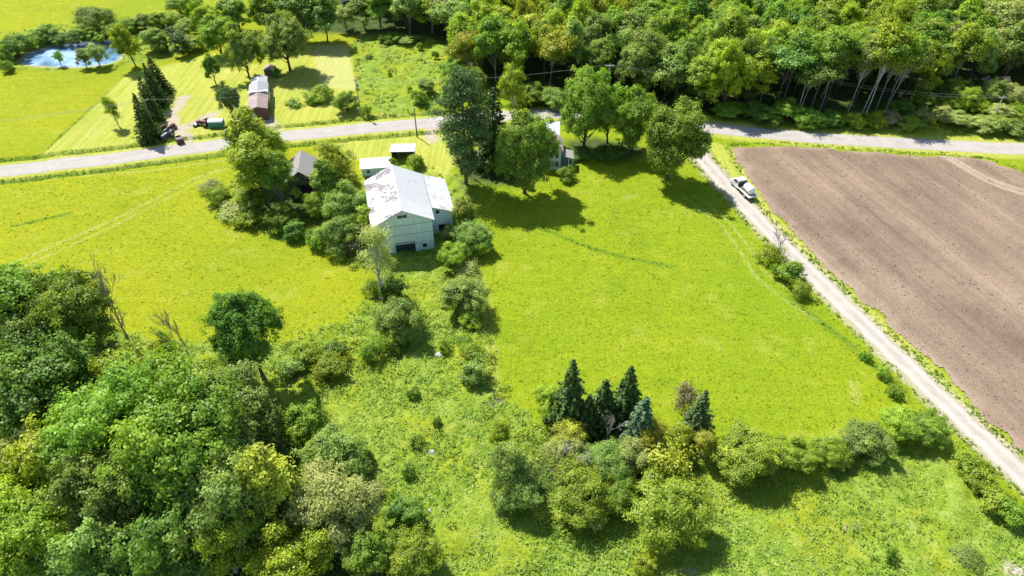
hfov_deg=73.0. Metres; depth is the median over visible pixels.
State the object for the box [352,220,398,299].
birch tree
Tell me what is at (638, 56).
broadleaf tree
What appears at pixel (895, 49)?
leaning tree
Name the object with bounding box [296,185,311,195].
doorway
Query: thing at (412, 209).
barn
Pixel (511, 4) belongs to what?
broadleaf tree
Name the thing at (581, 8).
broadleaf tree
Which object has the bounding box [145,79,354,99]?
overhead wire
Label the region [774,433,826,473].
willow tree
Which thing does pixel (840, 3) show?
broadleaf tree
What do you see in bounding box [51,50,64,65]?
slender tree
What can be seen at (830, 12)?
broadleaf tree
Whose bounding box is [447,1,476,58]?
broadleaf tree
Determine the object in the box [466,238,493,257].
shrub
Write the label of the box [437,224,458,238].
shrub
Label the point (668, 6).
broadleaf tree
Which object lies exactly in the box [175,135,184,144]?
utility cart
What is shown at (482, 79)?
willow tree
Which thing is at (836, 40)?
leaning tree
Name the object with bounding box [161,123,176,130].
tractor
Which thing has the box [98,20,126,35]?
willow tree
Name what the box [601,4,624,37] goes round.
broadleaf tree
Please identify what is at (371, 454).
shrub
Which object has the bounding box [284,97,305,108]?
bush
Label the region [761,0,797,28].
broadleaf tree
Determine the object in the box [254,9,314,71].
maple tree
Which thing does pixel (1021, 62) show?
broadleaf tree
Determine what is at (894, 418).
willow tree
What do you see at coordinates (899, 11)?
broadleaf tree
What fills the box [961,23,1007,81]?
broadleaf tree
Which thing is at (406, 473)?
bush
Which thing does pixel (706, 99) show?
willow tree
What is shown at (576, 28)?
broadleaf tree
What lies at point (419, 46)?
shrub
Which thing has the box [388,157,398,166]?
shrub
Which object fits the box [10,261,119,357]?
maple tree
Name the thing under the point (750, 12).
broadleaf tree
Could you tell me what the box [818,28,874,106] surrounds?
leaning tree
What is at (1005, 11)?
broadleaf tree
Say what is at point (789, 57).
leaning tree
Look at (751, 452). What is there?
shrub
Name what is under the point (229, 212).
shrub
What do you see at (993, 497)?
shrub
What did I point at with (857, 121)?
shrub
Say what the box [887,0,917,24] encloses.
broadleaf tree
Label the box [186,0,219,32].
broadleaf tree
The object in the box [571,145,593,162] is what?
shrub
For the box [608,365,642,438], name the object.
spruce tree
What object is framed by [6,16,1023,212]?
meadow weeds
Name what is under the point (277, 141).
slender tree
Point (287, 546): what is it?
willow tree
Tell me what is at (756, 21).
broadleaf tree
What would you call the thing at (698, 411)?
spruce tree
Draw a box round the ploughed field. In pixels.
[732,146,1023,451]
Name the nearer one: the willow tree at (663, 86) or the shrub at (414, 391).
the shrub at (414, 391)
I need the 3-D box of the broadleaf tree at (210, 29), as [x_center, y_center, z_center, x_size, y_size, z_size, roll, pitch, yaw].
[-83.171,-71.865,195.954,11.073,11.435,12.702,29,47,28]
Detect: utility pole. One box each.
[353,79,360,114]
[414,109,417,136]
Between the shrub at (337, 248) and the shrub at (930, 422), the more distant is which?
the shrub at (337, 248)
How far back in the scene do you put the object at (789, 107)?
165.82 m
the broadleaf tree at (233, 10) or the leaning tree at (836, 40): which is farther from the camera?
the broadleaf tree at (233, 10)
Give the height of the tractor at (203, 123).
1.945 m
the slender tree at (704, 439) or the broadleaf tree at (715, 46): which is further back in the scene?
the broadleaf tree at (715, 46)
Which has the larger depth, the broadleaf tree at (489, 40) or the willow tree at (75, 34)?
the willow tree at (75, 34)
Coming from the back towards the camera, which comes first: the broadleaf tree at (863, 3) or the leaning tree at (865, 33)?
the broadleaf tree at (863, 3)
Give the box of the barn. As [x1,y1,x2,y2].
[364,164,453,256]
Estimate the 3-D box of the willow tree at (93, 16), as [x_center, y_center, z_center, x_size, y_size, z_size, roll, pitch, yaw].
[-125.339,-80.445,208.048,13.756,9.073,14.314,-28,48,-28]
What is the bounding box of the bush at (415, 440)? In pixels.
[408,432,427,453]
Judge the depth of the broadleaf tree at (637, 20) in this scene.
181.10 m
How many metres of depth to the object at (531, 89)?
173.24 m
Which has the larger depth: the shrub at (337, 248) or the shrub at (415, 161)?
the shrub at (415, 161)
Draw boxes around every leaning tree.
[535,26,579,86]
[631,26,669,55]
[763,34,823,105]
[782,24,826,100]
[790,56,852,104]
[792,30,822,96]
[810,30,854,107]
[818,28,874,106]
[819,22,865,111]
[820,24,871,96]
[835,29,876,92]
[847,36,891,111]
[851,61,887,106]
[861,21,919,114]
[865,16,921,113]
[874,30,930,112]
[886,37,937,108]
[887,52,937,102]
[888,27,950,89]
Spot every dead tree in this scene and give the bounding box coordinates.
[487,390,503,411]
[550,441,591,472]
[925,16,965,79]
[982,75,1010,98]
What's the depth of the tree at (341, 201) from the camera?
130.86 m
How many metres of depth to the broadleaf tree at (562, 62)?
179.75 m
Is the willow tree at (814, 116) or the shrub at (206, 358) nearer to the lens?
the shrub at (206, 358)
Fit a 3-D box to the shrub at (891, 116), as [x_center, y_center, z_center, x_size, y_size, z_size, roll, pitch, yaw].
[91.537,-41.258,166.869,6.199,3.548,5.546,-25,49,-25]
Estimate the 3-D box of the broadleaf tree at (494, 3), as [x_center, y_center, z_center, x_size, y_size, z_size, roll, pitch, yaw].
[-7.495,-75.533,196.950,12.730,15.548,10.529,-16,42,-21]
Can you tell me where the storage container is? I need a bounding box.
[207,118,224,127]
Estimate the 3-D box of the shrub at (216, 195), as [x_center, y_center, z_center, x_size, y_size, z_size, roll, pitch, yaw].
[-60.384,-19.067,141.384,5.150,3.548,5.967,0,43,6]
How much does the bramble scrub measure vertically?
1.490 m
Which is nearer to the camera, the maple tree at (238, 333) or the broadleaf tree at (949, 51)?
the maple tree at (238, 333)
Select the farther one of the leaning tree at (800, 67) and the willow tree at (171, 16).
the willow tree at (171, 16)
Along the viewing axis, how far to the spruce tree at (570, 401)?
93.64 m
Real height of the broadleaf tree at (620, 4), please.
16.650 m
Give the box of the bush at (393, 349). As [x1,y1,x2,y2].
[389,343,402,355]
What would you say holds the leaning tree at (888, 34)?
on the ground at (722, 346)
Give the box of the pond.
[22,40,120,66]
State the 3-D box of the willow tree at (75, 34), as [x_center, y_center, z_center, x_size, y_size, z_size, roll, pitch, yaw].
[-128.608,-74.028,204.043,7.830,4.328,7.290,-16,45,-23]
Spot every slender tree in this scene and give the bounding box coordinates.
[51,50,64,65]
[74,48,90,66]
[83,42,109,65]
[99,94,122,124]
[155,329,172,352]
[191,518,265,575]
[257,126,289,159]
[257,146,302,203]
[312,137,358,185]
[336,5,354,30]
[442,29,486,67]
[484,438,532,490]
[487,416,510,445]
[496,61,527,115]
[548,415,591,451]
[638,415,670,452]
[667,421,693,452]
[692,428,717,457]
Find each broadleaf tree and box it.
[0,310,55,385]
[0,411,72,502]
[0,434,20,485]
[28,514,126,575]
[87,337,150,392]
[94,495,215,575]
[106,24,141,67]
[138,340,204,398]
[139,27,169,50]
[176,0,202,16]
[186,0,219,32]
[195,13,240,53]
[199,53,220,83]
[213,0,252,32]
[219,21,264,77]
[223,502,274,568]
[243,0,287,28]
[268,0,317,29]
[279,397,334,453]
[300,0,339,41]
[339,527,402,575]
[342,0,372,29]
[363,0,393,31]
[377,493,427,536]
[386,0,423,34]
[387,2,424,27]
[415,0,443,33]
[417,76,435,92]
[423,64,492,184]
[427,0,462,37]
[428,0,460,24]
[446,11,481,68]
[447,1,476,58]
[468,0,495,63]
[469,12,510,79]
[478,0,507,13]
[489,39,509,67]
[493,5,519,60]
[495,0,507,6]
[496,18,538,70]
[503,0,518,12]
[504,15,531,69]
[511,0,537,17]
[522,13,539,63]
[528,24,553,82]
[529,18,558,74]
[533,0,565,15]
[536,0,549,19]
[541,6,566,64]
[545,0,573,15]
[553,0,593,66]
[554,13,590,75]
[554,23,584,76]
[581,9,615,65]
[581,32,617,73]
[586,0,609,16]
[593,67,628,143]
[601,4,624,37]
[605,0,628,32]
[610,23,634,61]
[612,28,666,87]
[614,9,648,36]
[627,0,661,11]
[628,0,664,16]
[642,12,686,42]
[649,29,671,55]
[651,41,692,100]
[656,1,691,38]
[660,38,700,97]
[661,0,688,19]
[668,6,688,32]
[672,27,698,60]
[682,0,713,29]
[686,55,721,102]
[687,13,712,49]
[691,22,721,48]
[692,17,733,61]
[700,2,753,24]
[701,6,752,43]
[703,37,744,104]
[705,0,720,12]
[706,0,753,28]
[708,37,757,111]
[715,0,730,7]
[728,0,753,8]
[728,32,761,46]
[735,33,766,101]
[742,25,767,38]
[742,47,778,102]
[744,6,762,18]
[747,14,767,30]
[751,0,776,17]
[757,35,779,102]
[758,19,791,48]
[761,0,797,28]
[762,1,774,18]
[766,15,791,31]
[784,24,805,85]
[785,0,815,14]
[789,3,815,28]
[796,15,828,76]
[797,0,816,10]
[811,2,845,26]
[813,0,833,6]
[814,21,839,61]
[816,0,860,16]
[827,24,847,30]
[838,0,866,28]
[839,22,872,85]
[847,21,874,71]
[854,0,871,8]
[856,26,880,79]
[861,0,883,21]
[864,0,893,25]
[870,1,913,74]
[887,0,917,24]
[892,37,953,97]
[907,14,954,83]
[911,38,960,89]
[912,10,942,24]
[913,0,945,21]
[914,0,946,20]
[931,9,960,26]
[935,0,966,17]
[946,18,966,57]
[947,22,1000,77]
[951,0,982,24]
[953,0,992,16]
[957,5,1001,75]
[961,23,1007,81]
[973,0,1023,63]
[982,27,1014,75]
[984,0,1012,9]
[998,19,1023,83]
[1000,2,1023,65]
[1014,52,1023,66]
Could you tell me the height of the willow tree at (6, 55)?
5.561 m
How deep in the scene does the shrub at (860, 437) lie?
93.27 m
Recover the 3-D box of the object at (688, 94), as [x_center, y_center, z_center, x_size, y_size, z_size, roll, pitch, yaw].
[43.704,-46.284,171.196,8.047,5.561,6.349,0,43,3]
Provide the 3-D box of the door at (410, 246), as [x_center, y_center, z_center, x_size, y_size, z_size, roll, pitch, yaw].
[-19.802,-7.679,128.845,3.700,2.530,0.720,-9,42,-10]
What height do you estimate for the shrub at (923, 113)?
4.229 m
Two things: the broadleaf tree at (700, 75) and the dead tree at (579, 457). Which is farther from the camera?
the broadleaf tree at (700, 75)
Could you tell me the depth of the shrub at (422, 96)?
173.54 m
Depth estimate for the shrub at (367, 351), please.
107.14 m
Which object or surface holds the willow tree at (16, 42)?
on the ground at (722, 346)
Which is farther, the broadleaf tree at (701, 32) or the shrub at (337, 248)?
the broadleaf tree at (701, 32)
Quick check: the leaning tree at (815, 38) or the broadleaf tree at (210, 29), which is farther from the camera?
the broadleaf tree at (210, 29)
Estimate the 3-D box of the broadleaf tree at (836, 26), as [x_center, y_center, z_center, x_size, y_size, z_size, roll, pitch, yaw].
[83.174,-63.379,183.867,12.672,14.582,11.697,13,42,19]
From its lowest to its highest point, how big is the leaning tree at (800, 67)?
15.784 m
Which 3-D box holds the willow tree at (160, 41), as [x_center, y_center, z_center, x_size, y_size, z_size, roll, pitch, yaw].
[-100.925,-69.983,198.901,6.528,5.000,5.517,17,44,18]
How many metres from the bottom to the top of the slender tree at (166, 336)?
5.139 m
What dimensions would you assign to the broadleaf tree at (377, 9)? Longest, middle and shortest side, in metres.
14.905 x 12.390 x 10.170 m
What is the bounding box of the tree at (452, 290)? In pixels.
[438,273,490,315]
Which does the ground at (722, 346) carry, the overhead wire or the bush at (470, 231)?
the bush at (470, 231)
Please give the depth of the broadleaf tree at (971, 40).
170.09 m
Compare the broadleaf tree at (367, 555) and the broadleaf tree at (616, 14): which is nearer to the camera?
the broadleaf tree at (367, 555)
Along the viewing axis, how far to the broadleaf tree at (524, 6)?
190.77 m
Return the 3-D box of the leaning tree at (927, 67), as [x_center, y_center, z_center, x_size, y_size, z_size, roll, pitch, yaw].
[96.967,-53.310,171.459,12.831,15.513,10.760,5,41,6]
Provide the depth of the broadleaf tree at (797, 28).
174.89 m
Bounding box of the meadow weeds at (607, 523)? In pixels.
[1,211,1023,575]
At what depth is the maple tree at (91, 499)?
76.10 m
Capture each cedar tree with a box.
[164,25,176,45]
[169,30,187,54]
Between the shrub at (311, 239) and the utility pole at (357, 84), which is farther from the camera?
the utility pole at (357, 84)
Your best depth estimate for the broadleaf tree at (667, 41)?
176.48 m
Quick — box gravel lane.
[695,132,1023,491]
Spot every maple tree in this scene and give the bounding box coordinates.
[0,260,85,335]
[0,318,99,442]
[0,473,73,575]
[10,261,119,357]
[29,445,153,559]
[34,347,180,493]
[88,351,249,514]
[146,436,282,575]
[179,358,287,446]
[195,285,285,380]
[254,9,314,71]
[484,104,563,193]
[559,64,626,146]
[612,84,656,150]
[642,95,712,179]
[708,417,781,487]
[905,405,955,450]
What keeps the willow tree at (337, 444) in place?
on the ground at (722, 346)
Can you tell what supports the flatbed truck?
on the gravel lane
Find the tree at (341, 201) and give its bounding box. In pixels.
[319,179,366,221]
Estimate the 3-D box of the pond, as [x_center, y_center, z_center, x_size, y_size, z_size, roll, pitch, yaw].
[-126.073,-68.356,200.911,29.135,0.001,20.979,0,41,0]
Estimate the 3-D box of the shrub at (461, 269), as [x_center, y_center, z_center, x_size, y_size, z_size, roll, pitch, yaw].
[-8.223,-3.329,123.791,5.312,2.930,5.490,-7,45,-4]
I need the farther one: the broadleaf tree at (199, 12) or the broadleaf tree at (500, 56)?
the broadleaf tree at (199, 12)
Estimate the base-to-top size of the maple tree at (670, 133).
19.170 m
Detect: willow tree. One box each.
[0,32,28,57]
[0,44,17,61]
[28,22,61,43]
[48,32,70,45]
[62,29,89,44]
[68,5,118,36]
[80,28,106,42]
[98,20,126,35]
[118,18,138,32]
[130,12,152,29]
[145,11,170,28]
[151,37,169,53]
[156,9,184,26]
[163,0,186,14]
[173,17,199,34]
[181,34,205,49]
[214,80,241,117]
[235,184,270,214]
[238,516,338,575]
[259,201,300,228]
[279,451,387,562]
[289,422,375,482]
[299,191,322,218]
[313,213,362,244]
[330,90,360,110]
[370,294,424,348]
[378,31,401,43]
[383,520,445,575]
[397,35,419,44]
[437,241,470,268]
[438,55,466,77]
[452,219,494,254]
[465,65,486,89]
[488,455,544,511]
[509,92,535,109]
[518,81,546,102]
[530,383,559,418]
[537,433,589,471]
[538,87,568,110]
[545,455,616,529]
[563,70,595,88]
[576,435,636,483]
[601,476,640,515]
[607,434,648,477]
[621,464,719,555]
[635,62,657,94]
[660,80,681,95]
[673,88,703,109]
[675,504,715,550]
[684,83,705,97]
[692,87,713,103]
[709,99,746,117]
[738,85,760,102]
[747,104,783,127]
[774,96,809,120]
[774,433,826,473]
[793,108,829,128]
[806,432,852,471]
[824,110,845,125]
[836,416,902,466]
[875,403,925,443]
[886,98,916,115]
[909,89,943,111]
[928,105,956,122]
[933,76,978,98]
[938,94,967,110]
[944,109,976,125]
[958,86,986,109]
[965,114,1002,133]
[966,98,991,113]
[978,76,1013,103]
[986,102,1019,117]
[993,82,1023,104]
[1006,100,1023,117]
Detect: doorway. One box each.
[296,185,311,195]
[439,224,447,230]
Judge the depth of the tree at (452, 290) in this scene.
113.76 m
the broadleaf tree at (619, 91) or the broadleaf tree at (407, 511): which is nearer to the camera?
the broadleaf tree at (407, 511)
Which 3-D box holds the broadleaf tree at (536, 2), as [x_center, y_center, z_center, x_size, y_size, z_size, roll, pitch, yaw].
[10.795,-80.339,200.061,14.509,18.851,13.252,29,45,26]
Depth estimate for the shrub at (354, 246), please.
127.58 m
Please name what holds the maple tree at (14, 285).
on the ground at (722, 346)
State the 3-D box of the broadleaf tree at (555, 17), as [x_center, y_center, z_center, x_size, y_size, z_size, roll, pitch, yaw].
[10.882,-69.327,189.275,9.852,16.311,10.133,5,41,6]
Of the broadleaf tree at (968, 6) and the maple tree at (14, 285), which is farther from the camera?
the broadleaf tree at (968, 6)
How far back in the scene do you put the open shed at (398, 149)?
154.06 m
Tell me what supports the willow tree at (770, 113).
on the ground at (722, 346)
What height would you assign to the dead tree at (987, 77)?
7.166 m
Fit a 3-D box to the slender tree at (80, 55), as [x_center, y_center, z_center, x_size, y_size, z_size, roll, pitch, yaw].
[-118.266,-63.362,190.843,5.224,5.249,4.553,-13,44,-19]
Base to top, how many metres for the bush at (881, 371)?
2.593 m
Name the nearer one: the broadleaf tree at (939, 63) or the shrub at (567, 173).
the shrub at (567, 173)
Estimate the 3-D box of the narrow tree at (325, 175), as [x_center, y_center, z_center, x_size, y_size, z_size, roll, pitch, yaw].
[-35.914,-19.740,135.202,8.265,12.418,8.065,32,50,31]
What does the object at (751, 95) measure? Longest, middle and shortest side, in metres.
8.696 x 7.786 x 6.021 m
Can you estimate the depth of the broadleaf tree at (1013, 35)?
174.89 m
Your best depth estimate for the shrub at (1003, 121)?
162.40 m
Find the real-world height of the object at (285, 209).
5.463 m
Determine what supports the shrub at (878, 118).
on the ground at (722, 346)
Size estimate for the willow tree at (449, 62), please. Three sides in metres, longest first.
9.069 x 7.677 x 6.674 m
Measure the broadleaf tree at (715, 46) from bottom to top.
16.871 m
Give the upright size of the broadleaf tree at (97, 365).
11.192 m
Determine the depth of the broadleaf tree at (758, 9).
191.89 m
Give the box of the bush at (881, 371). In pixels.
[875,365,894,382]
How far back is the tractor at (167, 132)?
161.80 m
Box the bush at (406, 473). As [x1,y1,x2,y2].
[401,463,414,481]
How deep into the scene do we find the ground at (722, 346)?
122.67 m
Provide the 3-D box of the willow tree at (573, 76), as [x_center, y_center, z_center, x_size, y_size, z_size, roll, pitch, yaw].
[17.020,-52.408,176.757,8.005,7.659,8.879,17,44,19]
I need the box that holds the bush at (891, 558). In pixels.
[884,548,898,564]
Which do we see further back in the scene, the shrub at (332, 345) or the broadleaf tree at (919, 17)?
the broadleaf tree at (919, 17)
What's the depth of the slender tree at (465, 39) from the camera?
179.99 m
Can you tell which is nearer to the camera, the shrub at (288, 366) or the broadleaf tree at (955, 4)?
the shrub at (288, 366)
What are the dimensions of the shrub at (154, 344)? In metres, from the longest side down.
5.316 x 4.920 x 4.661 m
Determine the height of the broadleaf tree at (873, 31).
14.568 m
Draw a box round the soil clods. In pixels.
[742,151,1023,431]
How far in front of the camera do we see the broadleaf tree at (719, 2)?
199.78 m
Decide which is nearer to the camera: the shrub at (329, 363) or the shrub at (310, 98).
the shrub at (329, 363)
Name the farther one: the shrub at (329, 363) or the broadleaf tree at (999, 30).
the broadleaf tree at (999, 30)
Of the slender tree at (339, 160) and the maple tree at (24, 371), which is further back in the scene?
the slender tree at (339, 160)
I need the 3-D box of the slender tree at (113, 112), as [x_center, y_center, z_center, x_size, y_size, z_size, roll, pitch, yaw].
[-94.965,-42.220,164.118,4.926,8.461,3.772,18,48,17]
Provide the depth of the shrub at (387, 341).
108.60 m
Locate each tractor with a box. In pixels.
[160,129,174,140]
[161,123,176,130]
[196,117,209,127]
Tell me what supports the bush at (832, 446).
on the ground at (722, 346)
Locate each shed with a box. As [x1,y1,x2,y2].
[262,64,275,75]
[284,150,319,196]
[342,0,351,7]
[360,157,390,175]
[389,144,415,160]
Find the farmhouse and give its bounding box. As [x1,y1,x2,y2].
[537,121,572,169]
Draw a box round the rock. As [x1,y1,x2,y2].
[434,352,441,356]
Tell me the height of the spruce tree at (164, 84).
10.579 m
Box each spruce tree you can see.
[131,93,162,146]
[137,75,165,122]
[141,63,170,108]
[146,55,176,96]
[472,87,506,177]
[543,358,588,437]
[573,394,602,446]
[586,379,622,441]
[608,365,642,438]
[615,396,661,462]
[680,390,715,450]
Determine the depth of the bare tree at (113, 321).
105.11 m
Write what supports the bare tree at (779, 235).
on the ground at (722, 346)
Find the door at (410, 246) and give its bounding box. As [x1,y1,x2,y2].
[396,241,415,251]
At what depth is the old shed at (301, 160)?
142.59 m
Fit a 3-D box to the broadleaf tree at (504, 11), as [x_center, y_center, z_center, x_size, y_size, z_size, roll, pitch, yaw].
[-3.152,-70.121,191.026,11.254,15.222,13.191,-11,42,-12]
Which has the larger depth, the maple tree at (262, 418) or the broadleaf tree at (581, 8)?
the broadleaf tree at (581, 8)
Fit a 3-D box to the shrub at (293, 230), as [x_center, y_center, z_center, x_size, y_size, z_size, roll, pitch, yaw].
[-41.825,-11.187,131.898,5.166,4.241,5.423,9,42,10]
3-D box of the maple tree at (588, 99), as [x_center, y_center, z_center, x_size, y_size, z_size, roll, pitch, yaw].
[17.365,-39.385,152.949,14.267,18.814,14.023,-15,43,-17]
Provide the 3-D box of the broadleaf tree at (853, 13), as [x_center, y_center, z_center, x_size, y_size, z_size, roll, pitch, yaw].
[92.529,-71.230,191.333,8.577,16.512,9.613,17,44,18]
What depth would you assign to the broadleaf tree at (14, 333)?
97.08 m
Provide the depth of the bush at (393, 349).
108.80 m
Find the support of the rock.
on the ground at (722, 346)
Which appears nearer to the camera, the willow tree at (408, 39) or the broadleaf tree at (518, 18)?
the broadleaf tree at (518, 18)
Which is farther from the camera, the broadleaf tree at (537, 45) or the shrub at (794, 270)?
the broadleaf tree at (537, 45)
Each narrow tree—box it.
[217,105,273,176]
[224,131,280,203]
[230,442,304,524]
[305,158,351,207]
[353,204,371,236]
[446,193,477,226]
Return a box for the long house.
[247,75,269,119]
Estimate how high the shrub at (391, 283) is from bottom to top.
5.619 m
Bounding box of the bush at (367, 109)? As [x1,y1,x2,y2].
[359,103,371,118]
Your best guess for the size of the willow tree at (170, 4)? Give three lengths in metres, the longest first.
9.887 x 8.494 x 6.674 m
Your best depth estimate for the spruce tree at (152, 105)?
165.80 m
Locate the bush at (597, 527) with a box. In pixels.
[588,515,606,534]
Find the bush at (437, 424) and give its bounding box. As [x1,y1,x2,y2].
[429,414,441,428]
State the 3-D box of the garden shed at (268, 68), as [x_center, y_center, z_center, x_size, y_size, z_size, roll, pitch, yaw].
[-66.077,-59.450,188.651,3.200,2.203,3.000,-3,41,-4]
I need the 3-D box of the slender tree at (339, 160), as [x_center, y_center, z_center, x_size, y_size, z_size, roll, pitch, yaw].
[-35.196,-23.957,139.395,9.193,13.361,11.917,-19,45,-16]
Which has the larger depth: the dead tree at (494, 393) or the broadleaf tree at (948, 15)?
the broadleaf tree at (948, 15)
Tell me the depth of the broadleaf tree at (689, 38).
177.56 m
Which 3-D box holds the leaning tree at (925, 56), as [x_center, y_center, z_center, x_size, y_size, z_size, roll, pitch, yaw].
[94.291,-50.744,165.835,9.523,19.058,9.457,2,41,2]
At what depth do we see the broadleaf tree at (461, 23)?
181.01 m
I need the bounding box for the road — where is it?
[0,108,1023,176]
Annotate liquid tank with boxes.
[743,183,754,194]
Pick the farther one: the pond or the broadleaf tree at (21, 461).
the pond
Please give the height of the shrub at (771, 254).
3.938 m
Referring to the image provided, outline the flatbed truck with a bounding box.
[730,176,757,197]
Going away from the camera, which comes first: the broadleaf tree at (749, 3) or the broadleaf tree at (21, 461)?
the broadleaf tree at (21, 461)
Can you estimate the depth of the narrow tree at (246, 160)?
131.92 m
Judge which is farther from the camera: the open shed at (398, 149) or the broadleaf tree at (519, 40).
the broadleaf tree at (519, 40)
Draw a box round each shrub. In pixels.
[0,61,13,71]
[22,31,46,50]
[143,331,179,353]
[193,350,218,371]
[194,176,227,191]
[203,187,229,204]
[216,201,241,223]
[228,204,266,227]
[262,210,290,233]
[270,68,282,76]
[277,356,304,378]
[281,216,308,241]
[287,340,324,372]
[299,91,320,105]
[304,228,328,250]
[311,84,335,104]
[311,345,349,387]
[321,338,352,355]
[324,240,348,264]
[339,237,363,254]
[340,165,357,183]
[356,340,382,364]
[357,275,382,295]
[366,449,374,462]
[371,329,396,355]
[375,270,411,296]
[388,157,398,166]
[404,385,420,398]
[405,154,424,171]
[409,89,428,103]
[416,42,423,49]
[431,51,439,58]
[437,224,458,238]
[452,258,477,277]
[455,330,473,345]
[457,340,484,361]
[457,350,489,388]
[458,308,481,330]
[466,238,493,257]
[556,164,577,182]
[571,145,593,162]
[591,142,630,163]
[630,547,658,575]
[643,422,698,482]
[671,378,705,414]
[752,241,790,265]
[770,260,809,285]
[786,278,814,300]
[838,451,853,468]
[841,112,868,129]
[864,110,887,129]
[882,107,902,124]
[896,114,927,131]
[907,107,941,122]
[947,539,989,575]
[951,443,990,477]
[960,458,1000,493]
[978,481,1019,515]
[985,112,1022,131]
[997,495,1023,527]
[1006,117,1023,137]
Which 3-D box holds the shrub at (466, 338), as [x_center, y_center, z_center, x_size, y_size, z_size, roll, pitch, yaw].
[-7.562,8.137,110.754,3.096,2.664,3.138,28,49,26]
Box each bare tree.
[74,252,128,339]
[100,307,131,345]
[149,308,191,361]
[602,414,626,439]
[773,227,787,256]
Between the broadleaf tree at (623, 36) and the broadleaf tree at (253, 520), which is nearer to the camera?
the broadleaf tree at (253, 520)
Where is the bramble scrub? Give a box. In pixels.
[207,102,1023,575]
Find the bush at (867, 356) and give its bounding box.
[857,345,873,360]
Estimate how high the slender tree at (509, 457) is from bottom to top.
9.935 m
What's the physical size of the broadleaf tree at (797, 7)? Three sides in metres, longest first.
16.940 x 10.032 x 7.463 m
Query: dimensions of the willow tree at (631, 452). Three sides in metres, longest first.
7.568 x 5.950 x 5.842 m
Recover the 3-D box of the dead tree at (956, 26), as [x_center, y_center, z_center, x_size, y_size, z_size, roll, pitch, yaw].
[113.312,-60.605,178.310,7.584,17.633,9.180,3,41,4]
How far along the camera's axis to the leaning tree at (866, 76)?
169.75 m
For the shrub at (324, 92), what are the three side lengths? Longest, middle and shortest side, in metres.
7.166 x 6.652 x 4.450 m
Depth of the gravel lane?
111.40 m
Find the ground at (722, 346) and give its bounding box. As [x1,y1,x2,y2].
[0,0,1023,575]
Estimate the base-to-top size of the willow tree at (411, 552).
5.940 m
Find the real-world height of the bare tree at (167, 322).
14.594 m
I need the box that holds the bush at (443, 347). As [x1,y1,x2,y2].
[438,337,450,354]
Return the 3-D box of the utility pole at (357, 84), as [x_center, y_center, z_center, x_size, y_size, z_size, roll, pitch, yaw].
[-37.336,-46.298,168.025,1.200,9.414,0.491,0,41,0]
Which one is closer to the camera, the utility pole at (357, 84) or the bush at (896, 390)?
the bush at (896, 390)
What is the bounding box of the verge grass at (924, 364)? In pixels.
[0,102,1023,503]
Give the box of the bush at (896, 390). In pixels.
[884,378,907,401]
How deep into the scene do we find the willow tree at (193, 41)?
199.11 m
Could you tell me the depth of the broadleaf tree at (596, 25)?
178.27 m
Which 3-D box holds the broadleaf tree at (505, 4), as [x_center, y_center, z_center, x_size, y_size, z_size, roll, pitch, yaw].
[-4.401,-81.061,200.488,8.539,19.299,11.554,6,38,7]
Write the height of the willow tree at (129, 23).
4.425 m
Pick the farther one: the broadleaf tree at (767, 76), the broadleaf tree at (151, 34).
the broadleaf tree at (151, 34)
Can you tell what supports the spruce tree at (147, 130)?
on the ground at (722, 346)
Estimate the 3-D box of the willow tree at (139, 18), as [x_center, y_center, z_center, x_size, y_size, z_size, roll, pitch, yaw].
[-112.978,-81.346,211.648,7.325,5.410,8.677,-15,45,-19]
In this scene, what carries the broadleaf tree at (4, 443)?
on the ground at (722, 346)
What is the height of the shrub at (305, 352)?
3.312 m
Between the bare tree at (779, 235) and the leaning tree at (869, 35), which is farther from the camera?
the leaning tree at (869, 35)
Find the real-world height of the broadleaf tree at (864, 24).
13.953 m
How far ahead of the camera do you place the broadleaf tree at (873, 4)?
193.65 m
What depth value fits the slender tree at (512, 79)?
163.82 m
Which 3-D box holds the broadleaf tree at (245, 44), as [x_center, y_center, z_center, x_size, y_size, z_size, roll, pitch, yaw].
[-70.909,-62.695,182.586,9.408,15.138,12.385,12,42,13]

